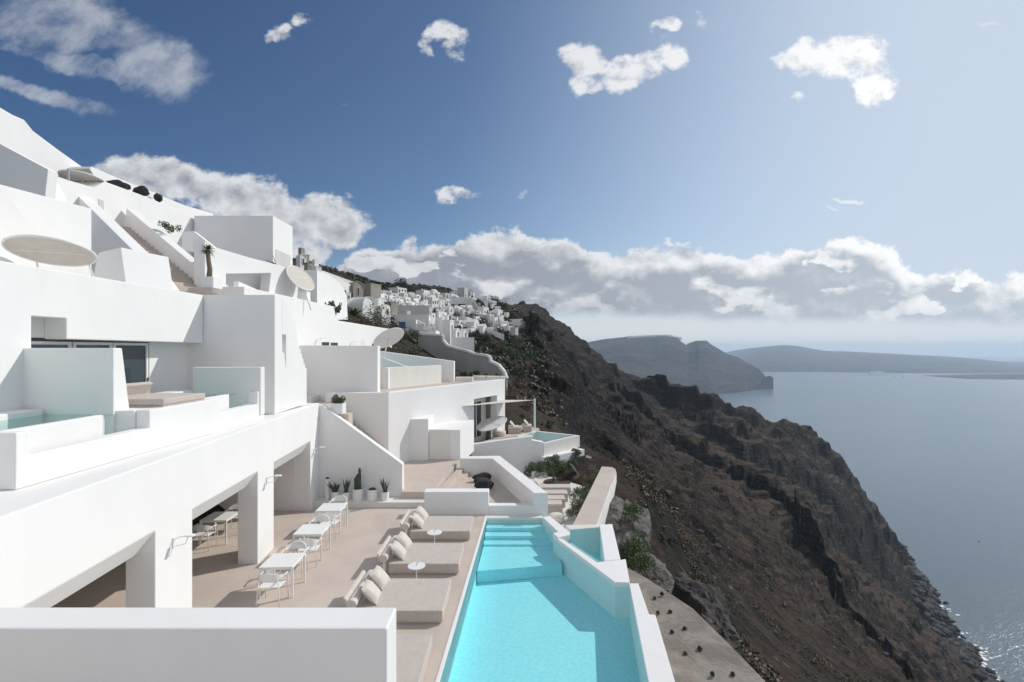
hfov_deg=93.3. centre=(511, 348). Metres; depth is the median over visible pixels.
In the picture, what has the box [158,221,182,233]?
roof shrub
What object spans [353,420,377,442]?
staircase
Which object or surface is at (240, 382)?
privacy wall
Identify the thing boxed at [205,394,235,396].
plunge pool water
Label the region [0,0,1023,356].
sky
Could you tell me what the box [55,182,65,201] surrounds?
hill wall
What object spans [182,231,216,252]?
terrace wall
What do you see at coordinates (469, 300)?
village house
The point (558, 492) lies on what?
sunbed
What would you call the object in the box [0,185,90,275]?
terrace wall
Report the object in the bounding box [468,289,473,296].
bell tower
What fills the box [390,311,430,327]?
village house
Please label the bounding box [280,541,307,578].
armchair
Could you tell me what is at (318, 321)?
long facade
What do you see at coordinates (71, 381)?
privacy wall
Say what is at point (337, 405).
planter box
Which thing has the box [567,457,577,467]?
shrub
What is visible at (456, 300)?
house
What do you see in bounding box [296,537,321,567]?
armchair
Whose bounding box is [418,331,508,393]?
boundary wall
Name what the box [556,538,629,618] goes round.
pool coping
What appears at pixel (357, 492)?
potted plant
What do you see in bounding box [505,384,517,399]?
shrub
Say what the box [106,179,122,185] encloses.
lava rock
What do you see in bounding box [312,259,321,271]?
village house
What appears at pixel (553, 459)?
olive tree
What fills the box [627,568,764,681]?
concrete shelf
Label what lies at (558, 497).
sunbed
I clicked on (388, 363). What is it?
privacy wall
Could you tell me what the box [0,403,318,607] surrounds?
arcade building
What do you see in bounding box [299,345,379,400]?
privacy wall
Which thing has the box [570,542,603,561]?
triangle pool sides
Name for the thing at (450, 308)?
village house
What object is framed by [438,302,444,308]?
village house
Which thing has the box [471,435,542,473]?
retaining wall
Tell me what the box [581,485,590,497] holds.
feathery shrub
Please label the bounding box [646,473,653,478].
boulder
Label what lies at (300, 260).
vaulted house
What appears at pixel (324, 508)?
dining table
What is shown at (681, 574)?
boulder
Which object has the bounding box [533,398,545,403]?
shrub
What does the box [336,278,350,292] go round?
ridge wall
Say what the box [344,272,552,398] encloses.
village scrub
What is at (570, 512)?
feathery shrub
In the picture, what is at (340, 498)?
armchair
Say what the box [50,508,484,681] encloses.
terrace floor
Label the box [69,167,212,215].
top wall
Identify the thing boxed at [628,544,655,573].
cliff plant
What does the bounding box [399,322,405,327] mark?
blue door
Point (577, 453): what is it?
shrub
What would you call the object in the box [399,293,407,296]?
village house
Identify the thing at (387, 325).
bush
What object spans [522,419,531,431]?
sunbed
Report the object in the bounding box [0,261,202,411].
room facade
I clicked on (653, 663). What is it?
pool coping
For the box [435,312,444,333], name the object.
village house
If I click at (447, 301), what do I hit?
village house
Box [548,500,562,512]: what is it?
sunbed
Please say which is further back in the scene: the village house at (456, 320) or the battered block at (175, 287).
the village house at (456, 320)
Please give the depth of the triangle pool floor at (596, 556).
15.97 m
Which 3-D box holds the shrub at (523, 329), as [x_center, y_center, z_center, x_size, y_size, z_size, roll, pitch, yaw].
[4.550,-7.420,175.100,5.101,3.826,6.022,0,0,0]
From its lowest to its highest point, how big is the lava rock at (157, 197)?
0.581 m
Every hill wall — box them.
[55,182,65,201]
[57,177,193,257]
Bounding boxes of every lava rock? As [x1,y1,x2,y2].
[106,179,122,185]
[118,182,130,189]
[132,185,149,195]
[153,193,162,201]
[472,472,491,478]
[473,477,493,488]
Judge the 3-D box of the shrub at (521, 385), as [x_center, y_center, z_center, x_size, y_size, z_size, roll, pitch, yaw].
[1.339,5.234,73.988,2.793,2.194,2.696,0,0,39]
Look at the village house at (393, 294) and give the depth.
123.11 m
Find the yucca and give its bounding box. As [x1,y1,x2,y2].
[199,244,221,289]
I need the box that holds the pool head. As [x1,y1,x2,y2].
[485,514,542,523]
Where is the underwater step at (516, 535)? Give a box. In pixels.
[485,532,548,539]
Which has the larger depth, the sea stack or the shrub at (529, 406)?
the sea stack
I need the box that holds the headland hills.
[587,336,764,393]
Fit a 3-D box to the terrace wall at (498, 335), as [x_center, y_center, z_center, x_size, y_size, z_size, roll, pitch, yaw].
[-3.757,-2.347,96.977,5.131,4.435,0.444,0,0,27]
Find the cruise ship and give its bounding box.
[868,370,886,374]
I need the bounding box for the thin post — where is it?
[67,168,69,180]
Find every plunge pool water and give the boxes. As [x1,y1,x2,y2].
[0,414,116,430]
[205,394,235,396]
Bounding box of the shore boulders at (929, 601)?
[903,544,1005,681]
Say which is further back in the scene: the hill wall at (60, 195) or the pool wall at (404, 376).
the pool wall at (404, 376)
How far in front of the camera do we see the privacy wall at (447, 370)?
31.20 m
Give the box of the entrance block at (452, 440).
[411,415,473,459]
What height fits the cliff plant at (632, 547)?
1.026 m
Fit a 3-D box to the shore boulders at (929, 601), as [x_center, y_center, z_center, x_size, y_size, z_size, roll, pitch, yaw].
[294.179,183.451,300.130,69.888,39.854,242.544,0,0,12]
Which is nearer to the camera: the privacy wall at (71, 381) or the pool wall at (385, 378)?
the privacy wall at (71, 381)
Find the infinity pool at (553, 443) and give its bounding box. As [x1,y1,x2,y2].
[516,431,579,455]
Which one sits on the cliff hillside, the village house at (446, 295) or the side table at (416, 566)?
the village house at (446, 295)
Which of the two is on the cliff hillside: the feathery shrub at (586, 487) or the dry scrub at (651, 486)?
the dry scrub at (651, 486)
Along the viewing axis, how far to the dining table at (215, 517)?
14.94 m
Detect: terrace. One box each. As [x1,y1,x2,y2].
[0,414,269,502]
[525,475,582,527]
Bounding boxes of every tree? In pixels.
[394,277,408,288]
[475,340,483,352]
[541,454,570,483]
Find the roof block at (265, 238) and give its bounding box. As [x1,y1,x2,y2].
[194,216,292,266]
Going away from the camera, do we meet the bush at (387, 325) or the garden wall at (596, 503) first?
the garden wall at (596, 503)
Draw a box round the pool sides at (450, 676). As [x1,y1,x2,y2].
[440,526,484,681]
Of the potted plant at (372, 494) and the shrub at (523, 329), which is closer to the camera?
the potted plant at (372, 494)
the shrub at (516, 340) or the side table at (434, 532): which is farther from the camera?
the shrub at (516, 340)
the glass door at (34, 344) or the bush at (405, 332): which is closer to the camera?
the glass door at (34, 344)
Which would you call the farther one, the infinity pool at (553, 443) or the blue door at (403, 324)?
the blue door at (403, 324)
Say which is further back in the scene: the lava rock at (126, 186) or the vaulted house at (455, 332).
the vaulted house at (455, 332)
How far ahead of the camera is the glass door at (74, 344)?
12.03 m
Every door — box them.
[31,341,71,347]
[72,342,112,347]
[113,343,148,392]
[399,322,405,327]
[430,431,449,458]
[474,399,481,437]
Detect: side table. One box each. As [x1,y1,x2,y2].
[408,562,424,578]
[427,529,441,542]
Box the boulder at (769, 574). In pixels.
[765,571,771,577]
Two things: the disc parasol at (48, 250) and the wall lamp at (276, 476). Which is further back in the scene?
the wall lamp at (276, 476)
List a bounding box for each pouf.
[493,430,505,435]
[548,512,563,523]
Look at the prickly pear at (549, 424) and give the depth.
38.85 m
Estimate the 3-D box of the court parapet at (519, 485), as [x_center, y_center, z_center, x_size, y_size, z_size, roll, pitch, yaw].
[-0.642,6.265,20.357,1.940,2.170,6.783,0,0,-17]
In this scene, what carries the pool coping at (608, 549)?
on the triangle pool sides at (582, 551)
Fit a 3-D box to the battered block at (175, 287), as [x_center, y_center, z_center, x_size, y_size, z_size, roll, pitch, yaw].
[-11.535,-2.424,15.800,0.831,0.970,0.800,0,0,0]
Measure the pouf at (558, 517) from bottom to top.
0.340 m
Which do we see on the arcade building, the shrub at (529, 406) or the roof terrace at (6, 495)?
the roof terrace at (6, 495)
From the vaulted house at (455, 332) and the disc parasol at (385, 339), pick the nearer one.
the disc parasol at (385, 339)
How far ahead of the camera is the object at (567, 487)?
24.03 m
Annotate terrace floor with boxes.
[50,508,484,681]
[483,425,538,441]
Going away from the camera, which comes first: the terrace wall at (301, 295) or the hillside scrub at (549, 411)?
the terrace wall at (301, 295)
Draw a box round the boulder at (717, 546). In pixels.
[713,543,721,550]
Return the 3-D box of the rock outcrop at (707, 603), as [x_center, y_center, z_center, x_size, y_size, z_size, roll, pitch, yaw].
[6.217,9.527,16.951,2.261,2.515,3.138,0,0,-27]
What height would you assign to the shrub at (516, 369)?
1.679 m
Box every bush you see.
[338,317,359,323]
[355,311,386,327]
[360,303,392,327]
[369,316,399,328]
[384,322,412,341]
[391,347,417,355]
[403,328,420,340]
[403,343,422,353]
[460,370,479,376]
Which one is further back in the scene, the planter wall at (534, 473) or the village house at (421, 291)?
the village house at (421, 291)
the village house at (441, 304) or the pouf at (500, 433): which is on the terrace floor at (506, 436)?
the pouf at (500, 433)
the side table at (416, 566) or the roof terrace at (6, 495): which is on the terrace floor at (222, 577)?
the side table at (416, 566)
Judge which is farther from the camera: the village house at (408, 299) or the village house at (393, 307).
the village house at (408, 299)
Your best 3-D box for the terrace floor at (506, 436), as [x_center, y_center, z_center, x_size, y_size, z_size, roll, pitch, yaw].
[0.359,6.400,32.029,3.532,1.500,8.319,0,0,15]
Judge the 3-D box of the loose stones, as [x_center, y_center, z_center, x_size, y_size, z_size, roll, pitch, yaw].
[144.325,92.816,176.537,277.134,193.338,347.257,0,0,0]
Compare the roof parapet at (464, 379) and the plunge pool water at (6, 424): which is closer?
the plunge pool water at (6, 424)
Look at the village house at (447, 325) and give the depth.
68.04 m
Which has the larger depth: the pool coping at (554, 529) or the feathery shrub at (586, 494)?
the feathery shrub at (586, 494)
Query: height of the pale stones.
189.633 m
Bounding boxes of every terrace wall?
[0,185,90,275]
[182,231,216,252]
[234,281,254,288]
[297,291,309,300]
[486,328,503,339]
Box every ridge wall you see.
[322,271,342,280]
[324,271,352,282]
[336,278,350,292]
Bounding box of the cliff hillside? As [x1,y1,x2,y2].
[192,258,984,681]
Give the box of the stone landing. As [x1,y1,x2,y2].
[188,288,212,294]
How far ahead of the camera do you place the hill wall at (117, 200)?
21.70 m
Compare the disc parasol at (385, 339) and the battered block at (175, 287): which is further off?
the disc parasol at (385, 339)
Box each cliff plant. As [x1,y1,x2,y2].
[621,502,643,522]
[622,531,645,560]
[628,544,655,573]
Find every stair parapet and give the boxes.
[78,196,147,275]
[126,208,227,294]
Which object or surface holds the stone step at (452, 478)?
on the court floor at (499, 492)
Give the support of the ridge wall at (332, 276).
on the cliff hillside
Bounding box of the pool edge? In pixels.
[435,518,486,681]
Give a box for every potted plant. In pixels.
[325,477,329,499]
[327,482,340,499]
[342,479,350,500]
[352,468,362,500]
[367,487,377,500]
[380,478,388,500]
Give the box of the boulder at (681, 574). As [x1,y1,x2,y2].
[677,572,688,578]
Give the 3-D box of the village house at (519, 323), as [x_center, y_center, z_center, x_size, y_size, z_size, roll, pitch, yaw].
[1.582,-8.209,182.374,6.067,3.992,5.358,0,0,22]
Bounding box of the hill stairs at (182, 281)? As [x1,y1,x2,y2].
[121,226,195,292]
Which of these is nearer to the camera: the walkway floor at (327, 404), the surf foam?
the walkway floor at (327, 404)
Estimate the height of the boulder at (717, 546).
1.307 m
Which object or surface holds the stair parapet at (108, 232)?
on the hill stairs at (182, 281)
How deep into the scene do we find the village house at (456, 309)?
168.75 m
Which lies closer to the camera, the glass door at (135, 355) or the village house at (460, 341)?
the glass door at (135, 355)
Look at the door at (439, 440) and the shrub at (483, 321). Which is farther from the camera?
the shrub at (483, 321)
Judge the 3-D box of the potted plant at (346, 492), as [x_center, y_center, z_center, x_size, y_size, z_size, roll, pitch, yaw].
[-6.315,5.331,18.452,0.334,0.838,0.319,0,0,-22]
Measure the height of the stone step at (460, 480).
0.450 m
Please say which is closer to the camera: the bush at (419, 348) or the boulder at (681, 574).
the boulder at (681, 574)
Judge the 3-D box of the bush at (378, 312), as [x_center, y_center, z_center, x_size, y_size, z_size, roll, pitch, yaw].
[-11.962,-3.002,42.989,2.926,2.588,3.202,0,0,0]
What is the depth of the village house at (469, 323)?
97.35 m
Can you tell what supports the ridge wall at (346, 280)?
on the cliff hillside
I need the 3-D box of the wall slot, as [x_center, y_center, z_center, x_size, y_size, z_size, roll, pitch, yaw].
[-17.404,-6.082,20.436,0.108,0.460,0.270,0,0,0]
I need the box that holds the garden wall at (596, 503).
[573,466,616,524]
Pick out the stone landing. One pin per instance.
(204, 291)
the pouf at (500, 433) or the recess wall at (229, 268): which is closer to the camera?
the recess wall at (229, 268)
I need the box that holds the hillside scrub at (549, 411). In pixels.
[293,258,567,428]
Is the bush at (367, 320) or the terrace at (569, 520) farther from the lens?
the bush at (367, 320)
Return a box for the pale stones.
[587,388,935,679]
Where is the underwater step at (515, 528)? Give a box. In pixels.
[486,524,544,531]
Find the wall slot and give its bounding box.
[98,199,103,209]
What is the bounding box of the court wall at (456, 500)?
[424,488,533,513]
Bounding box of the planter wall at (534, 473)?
[532,469,543,477]
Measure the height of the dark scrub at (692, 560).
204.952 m
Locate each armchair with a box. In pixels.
[192,524,217,551]
[224,503,237,531]
[256,570,288,607]
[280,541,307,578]
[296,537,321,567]
[308,514,329,546]
[318,513,340,538]
[328,495,348,522]
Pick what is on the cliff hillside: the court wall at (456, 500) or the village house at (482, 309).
the village house at (482, 309)
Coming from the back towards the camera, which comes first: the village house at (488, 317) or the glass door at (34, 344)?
the village house at (488, 317)
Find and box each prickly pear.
[325,300,341,312]
[503,347,534,359]
[539,419,554,429]
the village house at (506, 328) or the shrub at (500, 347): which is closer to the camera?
the shrub at (500, 347)
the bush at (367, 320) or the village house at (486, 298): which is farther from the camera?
the village house at (486, 298)
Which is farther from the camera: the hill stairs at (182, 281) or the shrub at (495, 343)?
the shrub at (495, 343)
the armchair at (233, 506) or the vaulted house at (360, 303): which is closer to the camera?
the armchair at (233, 506)
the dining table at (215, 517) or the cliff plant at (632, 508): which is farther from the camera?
the cliff plant at (632, 508)
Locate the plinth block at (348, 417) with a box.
[338,413,352,424]
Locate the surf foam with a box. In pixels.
[939,602,1000,679]
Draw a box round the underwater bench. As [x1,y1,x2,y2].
[477,546,561,582]
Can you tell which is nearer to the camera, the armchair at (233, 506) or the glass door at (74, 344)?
the glass door at (74, 344)
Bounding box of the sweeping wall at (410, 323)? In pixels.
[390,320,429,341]
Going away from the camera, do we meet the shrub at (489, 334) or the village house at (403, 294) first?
the shrub at (489, 334)
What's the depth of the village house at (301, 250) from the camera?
50.29 m
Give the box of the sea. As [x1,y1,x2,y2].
[718,356,1023,681]
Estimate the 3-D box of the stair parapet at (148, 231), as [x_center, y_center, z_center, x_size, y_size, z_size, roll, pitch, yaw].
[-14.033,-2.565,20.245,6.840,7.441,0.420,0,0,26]
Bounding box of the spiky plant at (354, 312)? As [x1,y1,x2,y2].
[347,305,364,320]
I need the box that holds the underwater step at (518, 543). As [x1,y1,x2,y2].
[484,540,552,545]
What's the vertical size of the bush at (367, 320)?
1.987 m
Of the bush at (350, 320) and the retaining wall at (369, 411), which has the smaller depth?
the retaining wall at (369, 411)
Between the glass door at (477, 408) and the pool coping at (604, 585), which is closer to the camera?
the pool coping at (604, 585)
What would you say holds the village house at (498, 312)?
on the cliff hillside
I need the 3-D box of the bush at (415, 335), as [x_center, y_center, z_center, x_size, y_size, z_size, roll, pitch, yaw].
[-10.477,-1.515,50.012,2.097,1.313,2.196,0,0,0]
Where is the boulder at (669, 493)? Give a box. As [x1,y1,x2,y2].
[663,489,671,496]
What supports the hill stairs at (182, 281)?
on the cliff hillside
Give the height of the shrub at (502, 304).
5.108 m
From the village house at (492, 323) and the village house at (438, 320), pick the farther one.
the village house at (492, 323)
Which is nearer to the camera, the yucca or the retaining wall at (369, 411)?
the yucca
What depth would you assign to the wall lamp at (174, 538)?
9.56 m
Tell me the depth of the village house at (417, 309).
74.05 m
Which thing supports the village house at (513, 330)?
on the cliff hillside
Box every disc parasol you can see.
[1,235,97,276]
[57,169,105,182]
[286,265,313,310]
[373,328,403,369]
[477,416,506,437]
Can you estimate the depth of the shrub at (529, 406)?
43.10 m
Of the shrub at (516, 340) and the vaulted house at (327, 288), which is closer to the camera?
the vaulted house at (327, 288)
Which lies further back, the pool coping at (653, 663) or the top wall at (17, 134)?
the top wall at (17, 134)
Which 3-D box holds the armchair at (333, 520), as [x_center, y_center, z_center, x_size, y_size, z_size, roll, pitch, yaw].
[-5.800,5.551,15.391,0.598,0.801,0.522,0,0,0]
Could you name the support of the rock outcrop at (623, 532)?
on the cliff hillside
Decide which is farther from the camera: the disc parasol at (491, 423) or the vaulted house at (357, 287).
the vaulted house at (357, 287)
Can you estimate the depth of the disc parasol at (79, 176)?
20.24 m
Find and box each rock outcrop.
[605,496,651,567]
[629,552,674,593]
[671,576,739,649]
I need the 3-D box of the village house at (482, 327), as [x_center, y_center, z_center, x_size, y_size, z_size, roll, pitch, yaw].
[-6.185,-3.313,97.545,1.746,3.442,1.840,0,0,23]
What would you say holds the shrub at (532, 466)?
on the terrace at (569, 520)
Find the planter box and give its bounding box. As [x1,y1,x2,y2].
[330,394,345,413]
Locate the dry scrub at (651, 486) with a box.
[580,359,969,681]
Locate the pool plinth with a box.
[541,448,583,474]
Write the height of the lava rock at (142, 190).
0.520 m
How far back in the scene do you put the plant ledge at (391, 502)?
18.13 m
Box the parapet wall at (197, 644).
[0,608,395,681]
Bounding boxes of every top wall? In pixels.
[0,108,80,176]
[0,143,57,198]
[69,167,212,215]
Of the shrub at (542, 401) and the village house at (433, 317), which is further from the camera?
the village house at (433, 317)
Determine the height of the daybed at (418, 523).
0.684 m
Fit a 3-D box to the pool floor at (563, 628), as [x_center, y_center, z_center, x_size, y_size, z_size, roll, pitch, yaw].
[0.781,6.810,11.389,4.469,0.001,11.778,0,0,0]
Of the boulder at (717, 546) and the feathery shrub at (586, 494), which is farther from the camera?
the boulder at (717, 546)
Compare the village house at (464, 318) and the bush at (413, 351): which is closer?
the bush at (413, 351)
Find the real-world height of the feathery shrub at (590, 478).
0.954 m
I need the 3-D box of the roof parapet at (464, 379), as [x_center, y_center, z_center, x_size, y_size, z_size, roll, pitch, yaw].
[-2.087,2.055,33.050,3.213,0.417,2.900,0,0,0]
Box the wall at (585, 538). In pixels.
[565,524,598,553]
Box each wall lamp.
[172,534,195,547]
[266,475,281,483]
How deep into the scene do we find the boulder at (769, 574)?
96.47 m
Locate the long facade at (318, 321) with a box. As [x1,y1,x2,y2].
[213,287,391,347]
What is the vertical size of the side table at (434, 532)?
0.535 m
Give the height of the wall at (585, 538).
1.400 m
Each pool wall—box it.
[380,365,440,388]
[382,367,389,388]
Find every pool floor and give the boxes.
[452,573,639,681]
[589,553,599,559]
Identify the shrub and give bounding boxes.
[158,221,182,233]
[471,332,484,339]
[477,318,488,323]
[482,332,494,340]
[486,338,499,346]
[496,298,509,308]
[497,342,511,352]
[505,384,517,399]
[510,336,524,346]
[512,365,523,372]
[512,376,528,388]
[518,324,529,332]
[519,404,531,411]
[524,461,541,476]
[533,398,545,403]
[536,461,552,476]
[565,499,582,516]
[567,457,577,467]
[569,486,584,509]
[571,448,581,457]
[581,473,595,488]
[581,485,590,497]
[581,490,589,501]
[589,466,597,478]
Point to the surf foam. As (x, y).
(986, 659)
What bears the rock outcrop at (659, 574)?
on the cliff hillside
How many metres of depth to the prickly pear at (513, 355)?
74.79 m
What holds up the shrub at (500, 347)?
on the cliff hillside
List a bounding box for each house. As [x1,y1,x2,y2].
[296,254,306,269]
[298,248,309,261]
[298,270,347,319]
[304,262,313,270]
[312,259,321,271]
[345,292,350,307]
[349,281,363,297]
[351,297,374,322]
[363,283,380,302]
[374,298,389,328]
[384,301,397,313]
[387,290,398,295]
[388,286,406,292]
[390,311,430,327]
[398,305,431,323]
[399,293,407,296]
[403,297,410,302]
[416,289,429,294]
[424,296,437,306]
[430,289,439,294]
[432,313,435,328]
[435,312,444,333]
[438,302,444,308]
[440,293,449,297]
[440,298,449,304]
[441,306,453,312]
[442,315,453,344]
[447,297,468,304]
[451,328,460,345]
[451,332,473,351]
[453,305,462,313]
[454,317,462,323]
[457,287,467,296]
[459,308,465,315]
[459,317,472,319]
[460,329,468,336]
[466,296,479,305]
[466,320,478,328]
[476,324,486,333]
[477,306,488,313]
[482,296,489,303]
[483,314,492,320]
[487,321,496,325]
[490,301,496,307]
[491,309,501,319]
[491,315,497,323]
[504,326,511,330]
[509,321,525,328]
[510,325,517,334]
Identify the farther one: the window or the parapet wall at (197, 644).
the window
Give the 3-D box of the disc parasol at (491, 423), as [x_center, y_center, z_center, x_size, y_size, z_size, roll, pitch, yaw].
[-1.248,4.847,29.800,1.882,1.274,1.907,0,0,0]
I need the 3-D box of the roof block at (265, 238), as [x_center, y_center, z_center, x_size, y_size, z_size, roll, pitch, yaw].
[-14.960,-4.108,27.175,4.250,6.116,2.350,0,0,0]
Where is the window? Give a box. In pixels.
[330,342,337,345]
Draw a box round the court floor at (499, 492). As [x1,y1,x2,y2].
[459,475,520,502]
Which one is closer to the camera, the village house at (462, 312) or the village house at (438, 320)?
the village house at (438, 320)
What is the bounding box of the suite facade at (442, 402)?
[380,379,504,461]
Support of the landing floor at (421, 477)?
on the cliff hillside
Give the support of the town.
on the headland hills
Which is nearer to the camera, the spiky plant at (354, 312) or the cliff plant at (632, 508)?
the cliff plant at (632, 508)
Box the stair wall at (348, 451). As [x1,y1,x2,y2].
[319,404,403,496]
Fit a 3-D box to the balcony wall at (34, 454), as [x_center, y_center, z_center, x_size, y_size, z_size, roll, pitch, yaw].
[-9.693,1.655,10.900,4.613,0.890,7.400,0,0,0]
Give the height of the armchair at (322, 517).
0.801 m
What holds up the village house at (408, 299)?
on the cliff hillside
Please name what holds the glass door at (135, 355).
in the room facade at (151, 331)
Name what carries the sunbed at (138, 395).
on the balcony wall at (34, 454)
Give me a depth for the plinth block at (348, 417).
19.25 m
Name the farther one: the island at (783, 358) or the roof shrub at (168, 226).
the island at (783, 358)
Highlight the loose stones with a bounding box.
[581,365,969,681]
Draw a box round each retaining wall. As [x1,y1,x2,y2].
[325,392,388,450]
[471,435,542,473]
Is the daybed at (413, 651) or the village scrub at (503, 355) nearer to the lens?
the daybed at (413, 651)
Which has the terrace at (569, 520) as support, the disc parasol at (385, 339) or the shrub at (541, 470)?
the shrub at (541, 470)
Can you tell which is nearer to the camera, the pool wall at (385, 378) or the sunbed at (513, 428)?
the pool wall at (385, 378)
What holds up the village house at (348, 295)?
on the cliff hillside
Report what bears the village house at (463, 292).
on the cliff hillside
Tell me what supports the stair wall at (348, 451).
on the cliff hillside
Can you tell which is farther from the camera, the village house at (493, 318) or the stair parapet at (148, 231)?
the village house at (493, 318)
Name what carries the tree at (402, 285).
on the cliff hillside
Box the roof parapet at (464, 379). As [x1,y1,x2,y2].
[456,375,504,381]
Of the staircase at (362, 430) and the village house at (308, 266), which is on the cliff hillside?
the village house at (308, 266)
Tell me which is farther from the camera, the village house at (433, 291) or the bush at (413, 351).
the village house at (433, 291)
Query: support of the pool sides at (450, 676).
on the pool floor at (563, 628)
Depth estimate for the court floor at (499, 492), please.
20.06 m
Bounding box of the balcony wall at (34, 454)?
[0,390,263,489]
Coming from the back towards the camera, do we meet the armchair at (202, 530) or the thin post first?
the thin post
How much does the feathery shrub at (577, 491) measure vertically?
1.096 m
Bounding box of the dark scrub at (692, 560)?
[569,339,953,681]
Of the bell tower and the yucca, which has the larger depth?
the bell tower
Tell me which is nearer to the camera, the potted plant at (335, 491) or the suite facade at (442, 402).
the potted plant at (335, 491)
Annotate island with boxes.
[725,345,1023,372]
[926,374,1023,379]
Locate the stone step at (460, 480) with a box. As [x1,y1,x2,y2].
[450,472,469,487]
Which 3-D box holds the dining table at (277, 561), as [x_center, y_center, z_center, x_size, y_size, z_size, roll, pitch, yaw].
[-5.660,5.577,11.950,0.810,0.745,0.810,0,0,-3]
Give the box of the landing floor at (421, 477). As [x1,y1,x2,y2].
[401,460,459,498]
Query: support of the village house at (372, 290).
on the cliff hillside
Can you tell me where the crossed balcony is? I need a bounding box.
[415,324,439,333]
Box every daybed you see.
[343,565,450,623]
[376,531,463,574]
[396,634,431,681]
[399,506,473,539]
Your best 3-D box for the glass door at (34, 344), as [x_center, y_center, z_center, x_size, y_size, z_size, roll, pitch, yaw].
[-10.455,0.920,10.725,0.070,2.180,1.450,0,0,0]
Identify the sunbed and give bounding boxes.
[126,382,204,406]
[508,421,520,433]
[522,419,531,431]
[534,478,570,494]
[544,490,567,501]
[548,495,565,507]
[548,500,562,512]
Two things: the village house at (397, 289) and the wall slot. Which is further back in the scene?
the village house at (397, 289)
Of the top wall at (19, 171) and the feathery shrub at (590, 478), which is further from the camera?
the feathery shrub at (590, 478)
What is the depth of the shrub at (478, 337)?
89.69 m
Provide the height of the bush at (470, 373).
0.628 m
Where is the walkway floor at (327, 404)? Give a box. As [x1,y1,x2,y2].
[313,401,346,407]
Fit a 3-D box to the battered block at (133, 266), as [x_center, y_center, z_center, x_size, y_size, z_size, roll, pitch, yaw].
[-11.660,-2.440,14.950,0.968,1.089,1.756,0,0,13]
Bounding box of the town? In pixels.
[627,334,681,339]
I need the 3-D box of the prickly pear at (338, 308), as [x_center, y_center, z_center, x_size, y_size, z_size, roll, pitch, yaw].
[-10.642,-2.478,28.302,1.307,0.730,0.536,0,0,0]
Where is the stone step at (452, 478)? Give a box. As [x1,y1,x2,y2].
[440,468,463,487]
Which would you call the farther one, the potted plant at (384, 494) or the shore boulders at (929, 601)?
the shore boulders at (929, 601)
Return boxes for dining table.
[200,511,237,544]
[259,553,304,598]
[293,524,330,559]
[315,503,347,532]
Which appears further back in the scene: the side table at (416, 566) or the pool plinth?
the pool plinth
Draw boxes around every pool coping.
[543,516,569,553]
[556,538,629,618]
[599,524,619,560]
[629,583,674,681]
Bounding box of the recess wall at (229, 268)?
[194,241,297,297]
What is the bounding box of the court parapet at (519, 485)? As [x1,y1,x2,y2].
[460,456,547,516]
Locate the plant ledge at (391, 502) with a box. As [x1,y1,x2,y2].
[313,497,423,507]
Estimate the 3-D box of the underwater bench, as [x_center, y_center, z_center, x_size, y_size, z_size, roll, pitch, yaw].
[0.242,6.625,14.930,2.517,0.350,1.760,0,0,0]
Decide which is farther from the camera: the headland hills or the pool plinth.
the headland hills
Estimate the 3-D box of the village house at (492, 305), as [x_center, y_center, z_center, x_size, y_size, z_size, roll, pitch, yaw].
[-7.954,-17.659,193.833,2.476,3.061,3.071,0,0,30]
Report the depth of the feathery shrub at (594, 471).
25.24 m
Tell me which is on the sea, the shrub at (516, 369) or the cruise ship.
the cruise ship
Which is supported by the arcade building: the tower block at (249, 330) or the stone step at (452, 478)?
the tower block at (249, 330)
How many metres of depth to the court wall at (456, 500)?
17.40 m
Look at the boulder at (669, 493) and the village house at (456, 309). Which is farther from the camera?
the village house at (456, 309)
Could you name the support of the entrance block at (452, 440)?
on the suite facade at (442, 402)
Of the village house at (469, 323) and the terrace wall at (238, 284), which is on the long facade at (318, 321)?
the terrace wall at (238, 284)
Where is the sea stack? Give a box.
[762,376,772,388]
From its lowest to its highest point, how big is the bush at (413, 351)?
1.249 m
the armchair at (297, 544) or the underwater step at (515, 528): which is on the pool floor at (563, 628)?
the underwater step at (515, 528)
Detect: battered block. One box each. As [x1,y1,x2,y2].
[94,247,172,289]
[172,281,178,290]
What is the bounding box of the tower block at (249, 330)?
[187,295,306,413]
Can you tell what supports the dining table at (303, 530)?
on the terrace floor at (222, 577)
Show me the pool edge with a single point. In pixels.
(458, 618)
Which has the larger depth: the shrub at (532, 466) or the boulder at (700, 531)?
the boulder at (700, 531)
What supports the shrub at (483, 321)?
on the cliff hillside
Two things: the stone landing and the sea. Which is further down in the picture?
the sea
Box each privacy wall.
[23,348,128,434]
[193,367,264,414]
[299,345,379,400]
[380,351,454,381]
[380,357,404,366]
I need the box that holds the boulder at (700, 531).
[695,529,703,534]
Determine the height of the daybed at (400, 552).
0.684 m
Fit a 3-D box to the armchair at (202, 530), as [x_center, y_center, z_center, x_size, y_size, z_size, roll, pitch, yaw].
[-9.198,5.551,14.421,0.598,0.801,0.522,0,0,-4]

